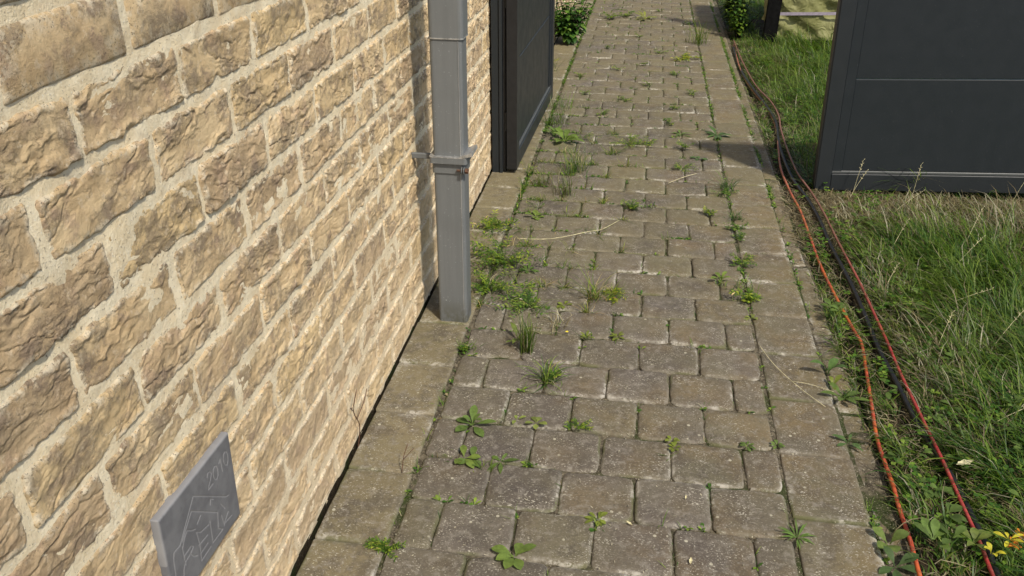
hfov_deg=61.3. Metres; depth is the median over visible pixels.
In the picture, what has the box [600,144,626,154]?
grass tuft
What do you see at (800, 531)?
weed
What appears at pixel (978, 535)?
weed
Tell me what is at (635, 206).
weed
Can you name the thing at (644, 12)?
weed
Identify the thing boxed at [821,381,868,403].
dock
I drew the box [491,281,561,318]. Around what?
weed clump
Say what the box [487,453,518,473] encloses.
weed
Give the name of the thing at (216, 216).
brick wall
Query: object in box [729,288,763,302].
weed
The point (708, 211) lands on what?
weed
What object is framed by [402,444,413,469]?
dry stalk
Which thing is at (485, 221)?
weed clump
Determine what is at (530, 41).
gate leaf
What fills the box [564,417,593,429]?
weed
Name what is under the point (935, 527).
ground cover
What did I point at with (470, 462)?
weed
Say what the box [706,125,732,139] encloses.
weed
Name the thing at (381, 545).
weed
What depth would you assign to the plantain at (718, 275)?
3.27 m
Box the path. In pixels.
[296,0,916,575]
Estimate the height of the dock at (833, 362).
0.049 m
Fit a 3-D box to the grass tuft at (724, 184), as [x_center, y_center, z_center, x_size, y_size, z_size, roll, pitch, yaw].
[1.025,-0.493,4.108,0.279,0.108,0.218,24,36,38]
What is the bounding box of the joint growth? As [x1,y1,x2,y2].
[381,0,890,575]
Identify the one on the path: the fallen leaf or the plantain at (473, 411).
the plantain at (473, 411)
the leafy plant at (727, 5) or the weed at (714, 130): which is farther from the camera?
the leafy plant at (727, 5)
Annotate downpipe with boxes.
[411,0,476,322]
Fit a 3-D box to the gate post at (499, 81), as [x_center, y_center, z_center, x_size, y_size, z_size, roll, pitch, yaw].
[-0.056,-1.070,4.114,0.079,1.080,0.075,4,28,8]
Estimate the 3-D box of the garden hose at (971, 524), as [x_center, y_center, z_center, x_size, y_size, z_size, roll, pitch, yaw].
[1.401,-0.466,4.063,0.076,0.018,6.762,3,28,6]
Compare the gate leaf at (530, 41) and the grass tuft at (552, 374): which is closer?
the grass tuft at (552, 374)
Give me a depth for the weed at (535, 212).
3.83 m
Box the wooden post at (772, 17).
[762,0,781,44]
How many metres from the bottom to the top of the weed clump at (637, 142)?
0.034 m
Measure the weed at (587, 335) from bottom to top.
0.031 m
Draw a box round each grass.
[717,0,1023,575]
[990,308,1023,351]
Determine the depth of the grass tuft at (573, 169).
4.34 m
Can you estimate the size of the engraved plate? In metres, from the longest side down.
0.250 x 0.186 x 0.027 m
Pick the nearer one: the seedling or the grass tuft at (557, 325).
the seedling
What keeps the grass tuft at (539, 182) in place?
on the path
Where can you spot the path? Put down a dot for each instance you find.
(644, 486)
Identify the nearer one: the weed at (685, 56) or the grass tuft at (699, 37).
the weed at (685, 56)
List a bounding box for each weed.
[363,535,406,561]
[454,445,480,468]
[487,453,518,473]
[525,210,543,219]
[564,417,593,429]
[574,330,594,339]
[580,511,607,531]
[601,11,621,17]
[610,332,623,343]
[621,199,641,209]
[636,11,655,19]
[665,436,680,451]
[670,52,705,61]
[672,162,700,171]
[676,139,694,148]
[702,205,716,218]
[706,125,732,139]
[723,210,743,222]
[729,252,756,269]
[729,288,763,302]
[739,441,754,451]
[771,440,784,448]
[777,519,816,548]
[963,527,1023,556]
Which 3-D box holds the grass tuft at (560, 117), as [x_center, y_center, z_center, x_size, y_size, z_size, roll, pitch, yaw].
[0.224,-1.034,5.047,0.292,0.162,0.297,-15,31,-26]
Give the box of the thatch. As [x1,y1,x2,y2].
[729,41,1023,575]
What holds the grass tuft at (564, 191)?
on the path
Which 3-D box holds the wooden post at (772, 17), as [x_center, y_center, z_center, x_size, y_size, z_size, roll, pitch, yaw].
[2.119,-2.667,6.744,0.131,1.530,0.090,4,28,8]
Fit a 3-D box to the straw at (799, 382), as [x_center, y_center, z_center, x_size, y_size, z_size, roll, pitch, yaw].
[0.872,0.266,2.708,0.078,0.006,0.368,-14,31,-25]
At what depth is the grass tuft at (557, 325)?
2.98 m
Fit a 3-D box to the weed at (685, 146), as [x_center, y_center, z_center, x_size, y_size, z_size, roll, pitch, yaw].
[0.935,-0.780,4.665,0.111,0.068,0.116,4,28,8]
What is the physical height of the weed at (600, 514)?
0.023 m
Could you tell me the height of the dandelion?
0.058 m
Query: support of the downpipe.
attached to the brick wall
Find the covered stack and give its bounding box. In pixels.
[762,0,837,41]
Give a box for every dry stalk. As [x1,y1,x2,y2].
[350,389,366,446]
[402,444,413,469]
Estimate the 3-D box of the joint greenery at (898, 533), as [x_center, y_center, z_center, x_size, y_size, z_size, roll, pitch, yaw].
[0.747,-1.019,5.058,1.794,0.159,6.958,4,28,8]
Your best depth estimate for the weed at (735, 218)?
3.81 m
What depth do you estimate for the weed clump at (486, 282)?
3.21 m
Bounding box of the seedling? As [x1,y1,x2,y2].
[525,416,546,428]
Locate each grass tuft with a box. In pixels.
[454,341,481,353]
[508,308,546,355]
[516,356,578,393]
[528,165,553,186]
[529,308,573,334]
[540,102,573,128]
[549,166,579,197]
[553,143,597,179]
[560,270,618,305]
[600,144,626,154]
[685,16,715,44]
[711,172,756,195]
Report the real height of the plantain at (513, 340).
0.040 m
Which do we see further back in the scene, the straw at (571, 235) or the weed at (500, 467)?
the straw at (571, 235)
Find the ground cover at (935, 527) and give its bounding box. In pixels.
[739,48,1023,567]
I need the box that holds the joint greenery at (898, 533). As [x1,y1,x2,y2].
[430,11,987,560]
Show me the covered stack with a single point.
(815, 15)
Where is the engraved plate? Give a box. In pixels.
[150,431,239,575]
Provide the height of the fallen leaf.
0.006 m
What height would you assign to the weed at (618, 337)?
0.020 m
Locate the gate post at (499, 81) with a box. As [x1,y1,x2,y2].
[490,0,506,172]
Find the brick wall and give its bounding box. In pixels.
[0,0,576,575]
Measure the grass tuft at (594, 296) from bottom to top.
0.131 m
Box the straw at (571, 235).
[517,220,618,238]
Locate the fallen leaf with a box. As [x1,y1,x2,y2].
[956,459,972,464]
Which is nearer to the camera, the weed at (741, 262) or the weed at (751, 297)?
the weed at (751, 297)
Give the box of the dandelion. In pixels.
[553,128,583,141]
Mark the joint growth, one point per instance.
(743, 272)
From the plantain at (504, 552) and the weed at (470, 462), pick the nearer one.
the plantain at (504, 552)
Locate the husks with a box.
[312,15,877,575]
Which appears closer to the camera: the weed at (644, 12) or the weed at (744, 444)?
the weed at (744, 444)
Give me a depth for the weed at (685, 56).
6.54 m
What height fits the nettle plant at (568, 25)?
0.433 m
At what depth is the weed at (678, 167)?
4.38 m
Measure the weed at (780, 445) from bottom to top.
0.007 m
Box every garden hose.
[733,40,994,575]
[733,44,921,575]
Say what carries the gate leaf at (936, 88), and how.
attached to the gate post
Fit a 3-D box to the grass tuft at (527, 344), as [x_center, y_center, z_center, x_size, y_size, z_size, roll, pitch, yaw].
[0.037,0.142,2.800,0.142,0.163,0.117,12,30,21]
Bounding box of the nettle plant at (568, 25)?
[554,0,594,44]
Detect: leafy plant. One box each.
[719,0,754,27]
[723,0,761,37]
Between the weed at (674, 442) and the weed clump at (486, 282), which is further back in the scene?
the weed clump at (486, 282)
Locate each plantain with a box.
[455,405,495,436]
[491,543,536,569]
[506,322,529,342]
[701,271,729,288]
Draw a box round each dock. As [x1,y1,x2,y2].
[810,358,847,373]
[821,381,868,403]
[878,546,918,575]
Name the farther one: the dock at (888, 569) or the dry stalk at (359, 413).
the dry stalk at (359, 413)
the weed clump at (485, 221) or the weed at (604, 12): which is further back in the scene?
the weed at (604, 12)
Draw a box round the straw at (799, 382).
[758,343,833,405]
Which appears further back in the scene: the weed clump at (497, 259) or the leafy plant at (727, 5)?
the leafy plant at (727, 5)
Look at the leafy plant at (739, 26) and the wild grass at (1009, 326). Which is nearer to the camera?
the wild grass at (1009, 326)
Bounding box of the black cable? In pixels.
[732,46,1001,575]
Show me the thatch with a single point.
(796, 217)
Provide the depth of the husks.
2.49 m
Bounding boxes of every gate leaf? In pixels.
[506,0,554,169]
[812,0,1023,193]
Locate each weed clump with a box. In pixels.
[470,209,519,232]
[470,230,545,281]
[471,265,514,294]
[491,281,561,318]
[610,133,650,146]
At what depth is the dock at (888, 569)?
2.00 m

